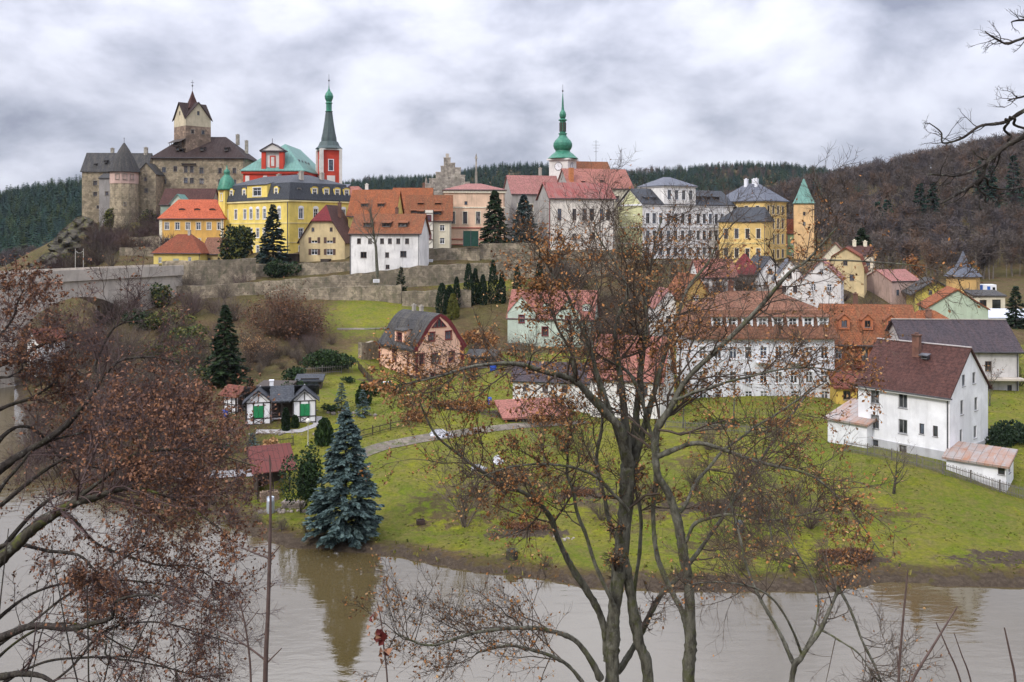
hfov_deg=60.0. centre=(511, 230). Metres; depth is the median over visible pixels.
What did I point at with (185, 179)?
window
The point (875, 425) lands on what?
window
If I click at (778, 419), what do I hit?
beech hedge
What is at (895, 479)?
fruit tree
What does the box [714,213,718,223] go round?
window
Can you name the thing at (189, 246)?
house
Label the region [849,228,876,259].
pine
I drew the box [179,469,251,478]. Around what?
bank path
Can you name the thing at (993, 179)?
hillside conifer
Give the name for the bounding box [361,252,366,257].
window
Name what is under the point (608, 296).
bare shrub
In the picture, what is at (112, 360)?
bare shrub
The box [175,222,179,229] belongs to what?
window
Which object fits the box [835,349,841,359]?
window
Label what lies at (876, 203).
hillside conifer
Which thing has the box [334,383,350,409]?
spruce sapling
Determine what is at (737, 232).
window
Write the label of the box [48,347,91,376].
bare shrub
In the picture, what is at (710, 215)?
window
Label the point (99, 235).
bare shrub
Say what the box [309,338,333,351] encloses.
bare shrub
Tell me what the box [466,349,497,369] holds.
wood shed
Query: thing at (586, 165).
town house
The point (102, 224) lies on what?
bare shrub
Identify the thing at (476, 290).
columnar thuja
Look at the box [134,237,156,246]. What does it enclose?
bare shrub
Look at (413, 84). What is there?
sky
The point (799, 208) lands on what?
town tower
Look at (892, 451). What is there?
picket fence
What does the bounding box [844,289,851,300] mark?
bare shrub
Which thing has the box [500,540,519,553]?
bare shrub
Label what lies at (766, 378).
window
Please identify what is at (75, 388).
bare shrub
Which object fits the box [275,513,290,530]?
bare shrub
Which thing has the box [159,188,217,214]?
town house
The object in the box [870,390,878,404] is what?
window
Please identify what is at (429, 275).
stone wall
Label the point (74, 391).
bare shrub
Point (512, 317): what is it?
green house
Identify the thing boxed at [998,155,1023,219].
hillside conifer
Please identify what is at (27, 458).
bare shrub
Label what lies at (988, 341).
barn
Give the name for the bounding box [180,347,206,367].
bare shrub
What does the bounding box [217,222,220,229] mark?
window
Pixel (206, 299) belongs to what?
bare shrub
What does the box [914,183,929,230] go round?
hillside conifer
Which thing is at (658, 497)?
bare shrub
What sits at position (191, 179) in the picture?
window
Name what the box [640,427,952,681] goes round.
broken bare tree
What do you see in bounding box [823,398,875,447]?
rusty roof annex
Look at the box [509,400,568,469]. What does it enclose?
bare tree
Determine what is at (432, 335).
window
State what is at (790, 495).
bare shrub
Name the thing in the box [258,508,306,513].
rockery
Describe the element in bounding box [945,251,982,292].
slate capped tower
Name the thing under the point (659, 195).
school building
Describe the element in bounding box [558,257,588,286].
bare shrub
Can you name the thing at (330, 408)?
evergreen shrub
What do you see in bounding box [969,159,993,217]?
hillside conifer
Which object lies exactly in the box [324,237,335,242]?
window
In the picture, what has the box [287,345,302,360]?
bare shrub
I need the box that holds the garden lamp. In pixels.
[306,418,310,445]
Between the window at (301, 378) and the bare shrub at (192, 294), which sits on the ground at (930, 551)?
the bare shrub at (192, 294)
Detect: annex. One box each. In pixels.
[510,360,590,413]
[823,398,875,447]
[828,371,859,403]
[942,441,1017,491]
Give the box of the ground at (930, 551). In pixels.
[0,157,1023,591]
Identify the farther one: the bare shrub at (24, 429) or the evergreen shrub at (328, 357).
the evergreen shrub at (328, 357)
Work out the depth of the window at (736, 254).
218.64 m
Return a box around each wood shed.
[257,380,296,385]
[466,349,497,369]
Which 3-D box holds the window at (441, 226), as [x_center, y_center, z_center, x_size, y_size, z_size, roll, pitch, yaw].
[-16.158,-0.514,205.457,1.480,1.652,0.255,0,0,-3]
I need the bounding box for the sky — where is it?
[0,0,1023,192]
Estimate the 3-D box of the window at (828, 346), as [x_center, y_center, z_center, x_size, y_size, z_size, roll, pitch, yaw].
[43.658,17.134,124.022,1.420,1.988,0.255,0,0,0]
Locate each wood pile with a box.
[259,489,279,502]
[281,499,304,508]
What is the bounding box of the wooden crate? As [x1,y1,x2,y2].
[416,518,424,524]
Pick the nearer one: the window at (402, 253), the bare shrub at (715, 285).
the bare shrub at (715, 285)
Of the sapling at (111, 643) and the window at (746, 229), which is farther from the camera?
the window at (746, 229)
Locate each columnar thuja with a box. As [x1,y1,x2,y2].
[244,377,253,407]
[281,407,290,430]
[290,414,299,427]
[314,417,333,446]
[435,282,448,313]
[444,285,453,309]
[446,293,459,319]
[453,276,460,306]
[463,263,473,305]
[470,268,480,304]
[477,274,487,304]
[487,259,498,303]
[497,272,505,303]
[513,265,521,288]
[533,263,543,284]
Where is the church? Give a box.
[240,138,317,181]
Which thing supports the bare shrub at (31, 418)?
on the ground at (930, 551)
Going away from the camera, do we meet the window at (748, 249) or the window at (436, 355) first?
the window at (436, 355)
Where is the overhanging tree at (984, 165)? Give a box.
[908,9,1023,217]
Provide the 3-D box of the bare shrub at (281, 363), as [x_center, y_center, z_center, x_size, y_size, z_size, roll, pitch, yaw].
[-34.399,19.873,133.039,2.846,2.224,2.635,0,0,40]
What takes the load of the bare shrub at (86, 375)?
on the ground at (930, 551)
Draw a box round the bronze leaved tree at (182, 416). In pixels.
[0,240,291,681]
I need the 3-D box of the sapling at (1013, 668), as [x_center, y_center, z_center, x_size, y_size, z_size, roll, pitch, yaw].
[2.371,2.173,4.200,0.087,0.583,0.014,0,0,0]
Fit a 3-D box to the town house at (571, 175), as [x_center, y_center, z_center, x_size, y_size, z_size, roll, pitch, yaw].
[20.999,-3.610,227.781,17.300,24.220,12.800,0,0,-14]
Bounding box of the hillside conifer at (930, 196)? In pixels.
[924,183,940,228]
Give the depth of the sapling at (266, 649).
4.59 m
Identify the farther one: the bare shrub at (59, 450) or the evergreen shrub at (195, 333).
the evergreen shrub at (195, 333)
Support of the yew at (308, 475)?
on the ground at (930, 551)
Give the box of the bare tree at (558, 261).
[551,248,563,277]
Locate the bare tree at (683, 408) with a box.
[669,382,690,427]
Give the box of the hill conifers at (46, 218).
[0,174,81,265]
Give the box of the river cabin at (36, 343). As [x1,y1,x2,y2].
[27,328,66,375]
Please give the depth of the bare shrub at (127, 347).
141.18 m
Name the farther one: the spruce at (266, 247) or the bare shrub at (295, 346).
the spruce at (266, 247)
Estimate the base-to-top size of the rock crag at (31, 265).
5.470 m
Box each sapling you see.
[0,529,8,606]
[18,598,50,681]
[51,546,84,681]
[87,588,101,681]
[93,588,119,681]
[116,601,157,681]
[139,614,155,681]
[171,631,177,681]
[198,455,281,681]
[207,554,220,681]
[227,599,258,681]
[247,432,258,445]
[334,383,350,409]
[354,389,370,417]
[367,602,391,681]
[896,569,908,681]
[908,606,957,681]
[936,622,961,681]
[954,633,971,681]
[1004,627,1016,681]
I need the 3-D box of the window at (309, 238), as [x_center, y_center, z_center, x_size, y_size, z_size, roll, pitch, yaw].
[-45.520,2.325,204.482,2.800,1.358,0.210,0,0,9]
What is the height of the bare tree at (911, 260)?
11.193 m
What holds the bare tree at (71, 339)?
on the ground at (930, 551)
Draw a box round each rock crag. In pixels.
[27,252,63,268]
[47,229,84,253]
[62,216,94,235]
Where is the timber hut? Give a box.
[217,384,244,413]
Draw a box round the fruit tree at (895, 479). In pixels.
[881,440,919,493]
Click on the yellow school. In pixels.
(779, 242)
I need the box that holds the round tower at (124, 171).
[107,138,140,229]
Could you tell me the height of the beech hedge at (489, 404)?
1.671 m
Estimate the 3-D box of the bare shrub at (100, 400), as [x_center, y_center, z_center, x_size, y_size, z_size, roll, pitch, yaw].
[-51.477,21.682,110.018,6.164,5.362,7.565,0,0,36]
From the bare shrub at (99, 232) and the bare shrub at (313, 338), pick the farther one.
the bare shrub at (99, 232)
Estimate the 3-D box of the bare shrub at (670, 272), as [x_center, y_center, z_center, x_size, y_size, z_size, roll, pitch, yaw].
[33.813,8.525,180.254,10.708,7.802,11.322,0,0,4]
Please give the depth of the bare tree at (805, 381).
115.49 m
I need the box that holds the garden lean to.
[295,374,324,388]
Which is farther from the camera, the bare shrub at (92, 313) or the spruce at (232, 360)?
the bare shrub at (92, 313)
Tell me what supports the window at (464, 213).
in the peach house at (470, 202)
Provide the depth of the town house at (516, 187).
228.61 m
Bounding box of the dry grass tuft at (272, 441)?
[262,436,278,444]
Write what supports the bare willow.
on the ground at (930, 551)
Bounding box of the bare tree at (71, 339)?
[37,306,89,373]
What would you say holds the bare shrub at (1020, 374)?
on the ground at (930, 551)
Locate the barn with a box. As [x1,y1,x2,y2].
[885,318,1023,390]
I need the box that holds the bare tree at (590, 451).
[574,419,597,485]
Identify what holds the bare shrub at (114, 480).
on the ground at (930, 551)
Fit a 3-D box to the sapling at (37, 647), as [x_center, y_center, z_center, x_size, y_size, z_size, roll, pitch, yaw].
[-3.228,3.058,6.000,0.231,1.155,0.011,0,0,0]
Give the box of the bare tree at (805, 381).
[792,364,821,405]
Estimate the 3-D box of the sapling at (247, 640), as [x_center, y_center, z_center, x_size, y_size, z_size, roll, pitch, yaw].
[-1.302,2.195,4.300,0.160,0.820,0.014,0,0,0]
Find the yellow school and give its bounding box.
[726,178,789,259]
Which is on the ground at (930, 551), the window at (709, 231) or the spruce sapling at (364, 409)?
the spruce sapling at (364, 409)
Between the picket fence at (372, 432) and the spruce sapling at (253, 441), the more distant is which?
the picket fence at (372, 432)
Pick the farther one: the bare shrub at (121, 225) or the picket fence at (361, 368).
the bare shrub at (121, 225)
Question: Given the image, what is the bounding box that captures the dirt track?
[354,421,585,455]
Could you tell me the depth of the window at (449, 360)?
138.50 m
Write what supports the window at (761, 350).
in the mansard house at (802, 322)
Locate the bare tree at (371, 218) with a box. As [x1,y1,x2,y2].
[344,194,390,284]
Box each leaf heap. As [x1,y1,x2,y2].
[504,521,558,531]
[562,489,593,495]
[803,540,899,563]
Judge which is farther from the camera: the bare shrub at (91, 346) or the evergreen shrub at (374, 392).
the bare shrub at (91, 346)
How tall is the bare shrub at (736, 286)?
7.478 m
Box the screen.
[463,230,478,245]
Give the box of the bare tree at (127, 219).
[118,206,135,230]
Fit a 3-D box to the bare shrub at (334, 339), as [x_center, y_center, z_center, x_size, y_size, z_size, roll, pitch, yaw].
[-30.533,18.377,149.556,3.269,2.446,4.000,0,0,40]
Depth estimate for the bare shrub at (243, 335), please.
148.58 m
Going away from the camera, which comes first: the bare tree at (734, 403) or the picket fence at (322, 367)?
the bare tree at (734, 403)
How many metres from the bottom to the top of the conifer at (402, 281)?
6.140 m
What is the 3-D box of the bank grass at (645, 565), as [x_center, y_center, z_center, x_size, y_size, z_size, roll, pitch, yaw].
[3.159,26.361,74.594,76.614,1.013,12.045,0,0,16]
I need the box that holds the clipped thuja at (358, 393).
[355,381,372,405]
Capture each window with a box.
[164,222,169,229]
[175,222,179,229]
[183,165,187,172]
[183,177,187,183]
[185,222,190,229]
[189,177,193,183]
[190,165,193,172]
[196,222,200,229]
[199,167,203,173]
[199,178,203,183]
[206,222,211,229]
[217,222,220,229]
[232,168,236,173]
[234,209,237,219]
[243,209,246,219]
[249,207,252,219]
[255,206,259,219]
[262,206,265,218]
[277,206,280,218]
[298,206,303,218]
[298,228,303,237]
[301,378,318,383]
[308,237,319,242]
[308,249,319,254]
[313,206,318,217]
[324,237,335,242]
[324,249,335,254]
[328,159,333,170]
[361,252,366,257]
[400,251,405,256]
[419,353,424,364]
[428,331,435,341]
[431,353,440,363]
[432,318,446,327]
[439,224,444,230]
[439,237,444,243]
[445,330,452,339]
[448,350,454,362]
[451,211,455,223]
[462,211,467,223]
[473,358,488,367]
[475,211,480,223]
[541,326,548,335]
[642,385,647,396]
[645,212,650,223]
[652,213,656,223]
[696,230,700,240]
[698,346,707,359]
[702,213,706,223]
[708,213,712,223]
[708,230,712,239]
[713,346,722,359]
[713,371,722,383]
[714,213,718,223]
[728,346,737,359]
[734,228,738,238]
[734,248,738,257]
[743,346,753,359]
[743,371,753,383]
[745,228,749,238]
[745,248,749,257]
[745,391,751,395]
[755,228,760,238]
[759,346,767,359]
[759,371,768,383]
[760,391,766,395]
[774,346,783,359]
[774,371,783,383]
[789,371,798,383]
[804,371,813,383]
[805,346,813,359]
[819,346,829,359]
[820,371,829,383]
[821,391,827,397]
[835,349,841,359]
[843,391,850,399]
[861,347,867,360]
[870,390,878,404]
[871,414,878,429]
[873,439,877,445]
[898,394,907,409]
[898,419,906,434]
[900,445,906,451]
[920,423,923,434]
[932,426,937,437]
[960,400,963,415]
[972,372,975,384]
[980,300,986,306]
[985,361,991,370]
[992,299,1000,308]
[997,468,1004,475]
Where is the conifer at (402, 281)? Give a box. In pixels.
[396,267,407,290]
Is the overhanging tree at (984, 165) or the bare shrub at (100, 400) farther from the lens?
the bare shrub at (100, 400)
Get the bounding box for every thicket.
[233,275,342,344]
[239,329,283,365]
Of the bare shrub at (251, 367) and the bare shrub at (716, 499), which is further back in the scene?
the bare shrub at (251, 367)
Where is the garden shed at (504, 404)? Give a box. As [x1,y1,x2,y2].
[494,397,568,421]
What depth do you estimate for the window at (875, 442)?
96.17 m
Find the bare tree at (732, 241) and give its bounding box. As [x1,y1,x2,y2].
[716,231,741,255]
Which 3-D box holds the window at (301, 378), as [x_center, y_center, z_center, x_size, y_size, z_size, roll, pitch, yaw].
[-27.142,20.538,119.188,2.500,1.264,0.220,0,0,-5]
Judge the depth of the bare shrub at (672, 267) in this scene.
190.05 m
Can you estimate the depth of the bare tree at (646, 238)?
191.92 m
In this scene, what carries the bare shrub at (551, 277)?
on the ground at (930, 551)
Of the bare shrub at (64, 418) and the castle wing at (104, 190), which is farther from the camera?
the castle wing at (104, 190)
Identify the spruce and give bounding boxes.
[203,305,248,387]
[255,204,291,263]
[301,407,384,548]
[479,190,510,246]
[509,194,541,242]
[1004,286,1023,328]
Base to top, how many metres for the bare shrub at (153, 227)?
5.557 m
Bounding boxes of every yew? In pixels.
[217,224,256,259]
[279,441,325,512]
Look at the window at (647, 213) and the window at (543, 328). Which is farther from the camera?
the window at (647, 213)
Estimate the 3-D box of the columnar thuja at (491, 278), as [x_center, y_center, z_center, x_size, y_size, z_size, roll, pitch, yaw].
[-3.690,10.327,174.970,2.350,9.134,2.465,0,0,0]
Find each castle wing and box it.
[80,147,152,222]
[98,173,109,226]
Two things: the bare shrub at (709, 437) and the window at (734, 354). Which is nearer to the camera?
the bare shrub at (709, 437)
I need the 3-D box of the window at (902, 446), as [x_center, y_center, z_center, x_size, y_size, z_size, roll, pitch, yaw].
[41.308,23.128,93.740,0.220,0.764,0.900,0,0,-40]
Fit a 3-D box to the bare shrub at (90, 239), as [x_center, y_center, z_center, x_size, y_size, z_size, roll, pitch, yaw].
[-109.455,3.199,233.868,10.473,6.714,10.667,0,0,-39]
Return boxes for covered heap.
[429,428,452,437]
[493,455,503,463]
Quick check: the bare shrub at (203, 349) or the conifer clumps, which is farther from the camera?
the conifer clumps
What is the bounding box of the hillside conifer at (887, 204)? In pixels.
[875,200,893,233]
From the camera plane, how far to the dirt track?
99.60 m
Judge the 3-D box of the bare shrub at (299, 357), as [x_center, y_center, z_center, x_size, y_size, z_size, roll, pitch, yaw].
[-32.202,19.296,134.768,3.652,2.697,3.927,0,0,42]
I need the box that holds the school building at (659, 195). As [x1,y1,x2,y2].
[618,177,734,258]
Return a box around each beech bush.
[397,407,432,422]
[460,330,498,348]
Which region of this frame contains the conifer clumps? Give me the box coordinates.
[810,133,1019,203]
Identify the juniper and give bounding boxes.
[263,258,301,277]
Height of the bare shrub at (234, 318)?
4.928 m
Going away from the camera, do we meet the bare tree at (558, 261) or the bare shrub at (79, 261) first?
the bare tree at (558, 261)
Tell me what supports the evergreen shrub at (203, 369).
on the ground at (930, 551)
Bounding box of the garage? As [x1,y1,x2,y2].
[962,290,1006,308]
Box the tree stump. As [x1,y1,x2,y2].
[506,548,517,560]
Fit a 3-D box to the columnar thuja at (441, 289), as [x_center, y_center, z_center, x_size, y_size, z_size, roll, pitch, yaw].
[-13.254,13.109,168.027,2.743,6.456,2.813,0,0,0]
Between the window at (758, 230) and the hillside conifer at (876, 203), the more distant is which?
the hillside conifer at (876, 203)
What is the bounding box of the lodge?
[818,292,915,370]
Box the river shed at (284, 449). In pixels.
[248,443,297,498]
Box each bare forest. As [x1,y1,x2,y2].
[350,162,847,196]
[769,130,1023,278]
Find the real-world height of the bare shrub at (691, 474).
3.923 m
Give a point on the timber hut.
(229, 389)
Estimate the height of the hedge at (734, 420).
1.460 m
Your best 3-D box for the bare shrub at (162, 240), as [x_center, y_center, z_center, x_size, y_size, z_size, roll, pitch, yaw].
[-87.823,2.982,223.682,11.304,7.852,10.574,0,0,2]
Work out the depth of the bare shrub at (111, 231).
233.16 m
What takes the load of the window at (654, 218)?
in the school building at (659, 195)
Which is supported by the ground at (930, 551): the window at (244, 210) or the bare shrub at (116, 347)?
the bare shrub at (116, 347)
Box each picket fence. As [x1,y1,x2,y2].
[223,435,293,453]
[300,364,350,374]
[358,362,380,386]
[360,417,416,435]
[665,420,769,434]
[844,439,1023,498]
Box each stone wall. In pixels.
[119,246,157,256]
[128,236,158,247]
[162,258,255,285]
[176,285,206,295]
[192,261,613,298]
[256,261,349,276]
[265,284,401,303]
[358,341,378,359]
[402,289,470,307]
[429,247,479,260]
[480,243,545,261]
[614,259,690,264]
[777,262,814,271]
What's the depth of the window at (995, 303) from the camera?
191.82 m
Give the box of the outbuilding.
[205,237,253,259]
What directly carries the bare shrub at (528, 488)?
on the ground at (930, 551)
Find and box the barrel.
[266,496,274,513]
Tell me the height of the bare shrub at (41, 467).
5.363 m
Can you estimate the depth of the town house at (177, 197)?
243.00 m
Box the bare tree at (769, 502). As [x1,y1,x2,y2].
[747,469,788,546]
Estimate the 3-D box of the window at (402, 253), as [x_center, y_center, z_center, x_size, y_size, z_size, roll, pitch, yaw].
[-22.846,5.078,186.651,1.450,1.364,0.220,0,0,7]
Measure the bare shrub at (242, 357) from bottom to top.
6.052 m
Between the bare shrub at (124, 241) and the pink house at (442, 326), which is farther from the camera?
the bare shrub at (124, 241)
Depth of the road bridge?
168.31 m
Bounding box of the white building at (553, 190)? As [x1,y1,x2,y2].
[536,182,616,259]
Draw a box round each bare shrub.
[0,428,66,467]
[0,428,77,471]
[0,450,53,487]
[1,390,63,432]
[3,403,70,442]
[9,349,58,386]
[12,345,71,385]
[22,440,77,478]
[26,423,71,465]
[27,363,127,425]
[33,300,73,325]
[34,417,100,454]
[35,308,69,327]
[36,439,69,460]
[37,253,77,268]
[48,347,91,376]
[50,370,97,404]
[54,401,96,431]
[59,405,97,441]
[61,252,91,267]
[61,328,105,367]
[70,435,128,460]
[75,238,119,265]
[76,232,107,250]
[76,362,99,390]
[77,291,121,325]
[77,448,126,485]
[79,229,130,254]
[79,330,112,358]
[80,220,107,234]
[82,225,119,251]
[83,337,146,373]
[85,226,125,249]
[85,308,112,329]
[85,386,106,424]
[87,350,142,386]
[88,345,141,383]
[90,335,139,359]
[90,350,153,383]
[91,318,126,342]
[95,367,127,396]
[96,461,131,489]
[97,244,126,265]
[100,222,130,249]
[102,315,154,354]
[103,325,153,365]
[104,371,135,410]
[107,219,133,232]
[107,291,150,323]
[110,232,151,247]
[111,294,141,317]
[113,366,159,393]
[122,222,155,239]
[124,233,154,251]
[127,221,155,236]
[128,363,190,411]
[129,331,170,365]
[131,206,159,228]
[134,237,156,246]
[136,351,175,381]
[137,325,192,366]
[143,219,158,233]
[144,219,158,234]
[145,229,175,249]
[162,311,198,331]
[162,356,210,385]
[162,366,206,390]
[164,283,218,316]
[166,333,208,369]
[166,374,209,407]
[169,326,206,355]
[175,367,208,390]
[177,269,208,289]
[177,286,212,306]
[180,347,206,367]
[187,291,208,310]
[192,334,213,363]
[192,342,231,372]
[193,290,231,313]
[197,316,240,341]
[200,286,250,318]
[204,338,258,369]
[205,322,240,344]
[209,277,234,298]
[211,504,243,524]
[215,340,256,366]
[222,296,247,320]
[224,266,265,282]
[238,329,250,341]
[241,346,264,362]
[241,360,253,370]
[245,504,267,521]
[246,348,266,362]
[249,344,280,365]
[254,361,266,372]
[261,354,279,365]
[266,341,289,358]
[274,358,290,368]
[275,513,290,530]
[285,346,296,357]
[286,337,303,347]
[287,342,301,352]
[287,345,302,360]
[288,350,308,364]
[296,334,318,352]
[297,516,313,533]
[299,330,321,346]
[301,338,320,354]
[301,342,327,353]
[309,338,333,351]
[321,334,342,344]
[455,358,485,378]
[478,344,506,365]
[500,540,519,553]
[502,326,554,360]
[502,337,521,355]
[515,470,557,502]
[534,553,552,569]
[535,254,575,278]
[541,421,583,451]
[543,258,564,280]
[557,264,592,289]
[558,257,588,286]
[581,484,618,523]
[589,283,618,310]
[594,305,643,340]
[600,286,624,304]
[600,292,641,327]
[618,304,643,334]
[620,282,642,305]
[639,470,676,499]
[654,255,688,284]
[663,261,685,278]
[676,456,716,490]
[688,474,730,515]
[692,419,731,450]
[693,259,740,290]
[702,464,745,505]
[703,275,727,291]
[721,263,771,290]
[726,260,772,290]
[733,555,755,573]
[743,485,793,523]
[764,472,829,504]
[784,553,804,571]
[788,493,829,534]
[806,550,826,568]
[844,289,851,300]
[858,289,883,303]
[890,297,917,311]
[1019,364,1023,385]
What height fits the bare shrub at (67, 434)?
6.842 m
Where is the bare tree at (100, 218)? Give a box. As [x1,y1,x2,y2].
[89,207,111,231]
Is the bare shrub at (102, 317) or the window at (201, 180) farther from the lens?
the window at (201, 180)
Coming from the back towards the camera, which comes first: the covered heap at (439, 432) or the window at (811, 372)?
the window at (811, 372)
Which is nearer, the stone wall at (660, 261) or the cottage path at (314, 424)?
the cottage path at (314, 424)
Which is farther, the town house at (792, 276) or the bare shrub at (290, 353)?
the town house at (792, 276)
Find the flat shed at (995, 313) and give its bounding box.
[988,308,1023,324]
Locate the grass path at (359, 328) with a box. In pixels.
[337,327,386,329]
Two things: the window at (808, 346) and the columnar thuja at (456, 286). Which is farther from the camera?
the columnar thuja at (456, 286)
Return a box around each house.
[138,162,164,215]
[150,229,208,263]
[157,199,226,245]
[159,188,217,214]
[169,194,187,205]
[283,201,349,261]
[346,183,404,227]
[348,207,430,273]
[349,186,362,194]
[375,303,466,378]
[393,182,433,211]
[404,195,452,248]
[425,154,477,194]
[442,184,506,244]
[503,167,557,242]
[506,286,600,346]
[557,168,633,250]
[576,151,609,168]
[586,327,676,418]
[647,287,675,338]
[667,272,710,311]
[676,279,838,397]
[688,251,736,292]
[734,254,756,289]
[750,255,778,290]
[771,258,802,300]
[786,219,793,256]
[800,258,844,307]
[817,242,842,262]
[830,247,868,297]
[846,239,875,274]
[855,332,991,461]
[867,269,919,303]
[902,277,945,311]
[915,308,948,318]
[917,286,990,318]
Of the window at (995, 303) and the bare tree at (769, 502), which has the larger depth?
the window at (995, 303)
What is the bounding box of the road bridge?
[0,264,183,387]
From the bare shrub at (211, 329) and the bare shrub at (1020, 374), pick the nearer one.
the bare shrub at (1020, 374)
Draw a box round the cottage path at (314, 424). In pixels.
[256,416,321,432]
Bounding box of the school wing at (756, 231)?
[718,207,774,261]
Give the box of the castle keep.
[169,80,212,151]
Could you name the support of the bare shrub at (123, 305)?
on the ground at (930, 551)
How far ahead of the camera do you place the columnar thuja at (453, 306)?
164.48 m
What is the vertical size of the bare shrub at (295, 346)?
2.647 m
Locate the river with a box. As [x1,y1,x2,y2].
[0,384,1023,681]
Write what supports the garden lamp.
on the ground at (930, 551)
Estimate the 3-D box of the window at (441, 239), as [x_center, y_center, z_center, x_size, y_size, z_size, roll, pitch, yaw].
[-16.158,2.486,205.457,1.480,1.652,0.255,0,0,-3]
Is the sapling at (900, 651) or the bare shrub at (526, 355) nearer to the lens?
the sapling at (900, 651)
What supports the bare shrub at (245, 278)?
on the ground at (930, 551)
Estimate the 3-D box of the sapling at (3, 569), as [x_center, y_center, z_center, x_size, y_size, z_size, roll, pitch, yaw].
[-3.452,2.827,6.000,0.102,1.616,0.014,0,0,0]
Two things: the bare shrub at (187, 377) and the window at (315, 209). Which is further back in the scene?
the window at (315, 209)
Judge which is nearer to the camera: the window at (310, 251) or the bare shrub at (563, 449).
the bare shrub at (563, 449)
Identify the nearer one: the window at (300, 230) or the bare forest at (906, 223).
the window at (300, 230)
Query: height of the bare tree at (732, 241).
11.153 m
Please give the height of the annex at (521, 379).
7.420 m
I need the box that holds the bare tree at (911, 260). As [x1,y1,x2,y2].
[903,253,925,278]
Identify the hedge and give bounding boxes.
[431,399,495,410]
[526,413,563,425]
[686,417,749,427]
[761,417,807,426]
[985,419,1023,447]
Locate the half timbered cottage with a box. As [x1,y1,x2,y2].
[242,379,319,424]
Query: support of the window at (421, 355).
in the pink house at (442, 326)
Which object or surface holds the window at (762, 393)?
in the mansard house at (802, 322)
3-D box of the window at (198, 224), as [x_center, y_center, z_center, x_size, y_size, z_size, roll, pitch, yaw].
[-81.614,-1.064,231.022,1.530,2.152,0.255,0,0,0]
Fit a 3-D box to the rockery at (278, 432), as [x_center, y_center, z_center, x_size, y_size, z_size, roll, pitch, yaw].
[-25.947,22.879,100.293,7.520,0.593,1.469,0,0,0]
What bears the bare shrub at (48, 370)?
on the ground at (930, 551)
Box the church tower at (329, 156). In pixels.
[316,80,341,183]
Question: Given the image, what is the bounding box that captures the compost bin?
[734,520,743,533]
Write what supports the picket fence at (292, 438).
on the ground at (930, 551)
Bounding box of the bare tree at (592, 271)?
[583,242,600,288]
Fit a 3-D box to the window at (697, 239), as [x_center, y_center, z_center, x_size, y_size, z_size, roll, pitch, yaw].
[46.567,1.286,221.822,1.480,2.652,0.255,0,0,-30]
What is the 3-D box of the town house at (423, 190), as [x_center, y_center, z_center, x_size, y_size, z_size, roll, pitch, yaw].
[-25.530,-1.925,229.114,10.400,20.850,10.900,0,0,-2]
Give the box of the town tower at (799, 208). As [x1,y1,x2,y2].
[793,171,814,261]
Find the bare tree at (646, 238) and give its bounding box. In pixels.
[639,216,655,275]
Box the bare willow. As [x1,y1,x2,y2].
[404,431,508,527]
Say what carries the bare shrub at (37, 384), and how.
on the ground at (930, 551)
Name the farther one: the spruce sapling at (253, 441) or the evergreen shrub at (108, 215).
the evergreen shrub at (108, 215)
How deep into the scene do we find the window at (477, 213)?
212.69 m
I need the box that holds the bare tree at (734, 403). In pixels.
[726,368,737,418]
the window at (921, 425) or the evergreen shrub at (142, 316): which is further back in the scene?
the evergreen shrub at (142, 316)
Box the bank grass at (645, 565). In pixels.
[193,495,1023,585]
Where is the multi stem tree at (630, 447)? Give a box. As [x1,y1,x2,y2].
[338,143,991,681]
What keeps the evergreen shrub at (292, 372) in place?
on the ground at (930, 551)
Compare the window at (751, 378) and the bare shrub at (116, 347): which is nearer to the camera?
the window at (751, 378)
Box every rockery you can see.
[248,429,313,435]
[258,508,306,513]
[316,409,376,416]
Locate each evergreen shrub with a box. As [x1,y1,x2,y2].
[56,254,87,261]
[102,208,114,230]
[120,308,156,329]
[138,209,158,225]
[142,344,207,367]
[144,308,196,330]
[149,282,172,306]
[156,323,208,346]
[173,364,223,386]
[281,366,306,380]
[294,379,307,384]
[299,348,357,371]
[321,403,338,411]
[340,376,355,382]
[370,387,379,395]
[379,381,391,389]
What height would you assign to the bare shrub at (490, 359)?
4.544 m
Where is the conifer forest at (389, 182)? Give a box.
[342,160,835,191]
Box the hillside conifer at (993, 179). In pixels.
[983,166,1003,211]
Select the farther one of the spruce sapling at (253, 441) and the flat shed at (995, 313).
the flat shed at (995, 313)
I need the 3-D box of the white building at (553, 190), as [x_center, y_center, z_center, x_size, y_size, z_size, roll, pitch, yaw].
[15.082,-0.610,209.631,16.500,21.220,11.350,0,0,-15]
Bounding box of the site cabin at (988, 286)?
[980,284,996,289]
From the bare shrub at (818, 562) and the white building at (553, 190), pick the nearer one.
the bare shrub at (818, 562)
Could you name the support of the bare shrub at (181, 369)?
on the ground at (930, 551)
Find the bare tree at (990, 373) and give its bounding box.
[982,358,1005,405]
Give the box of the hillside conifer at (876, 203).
[875,201,881,216]
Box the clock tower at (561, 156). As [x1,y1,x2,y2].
[547,90,578,178]
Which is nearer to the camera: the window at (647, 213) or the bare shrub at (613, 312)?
the bare shrub at (613, 312)
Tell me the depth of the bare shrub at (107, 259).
214.69 m
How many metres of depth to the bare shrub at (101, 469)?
93.70 m
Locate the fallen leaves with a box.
[249,374,1023,586]
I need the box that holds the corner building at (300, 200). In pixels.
[217,166,350,252]

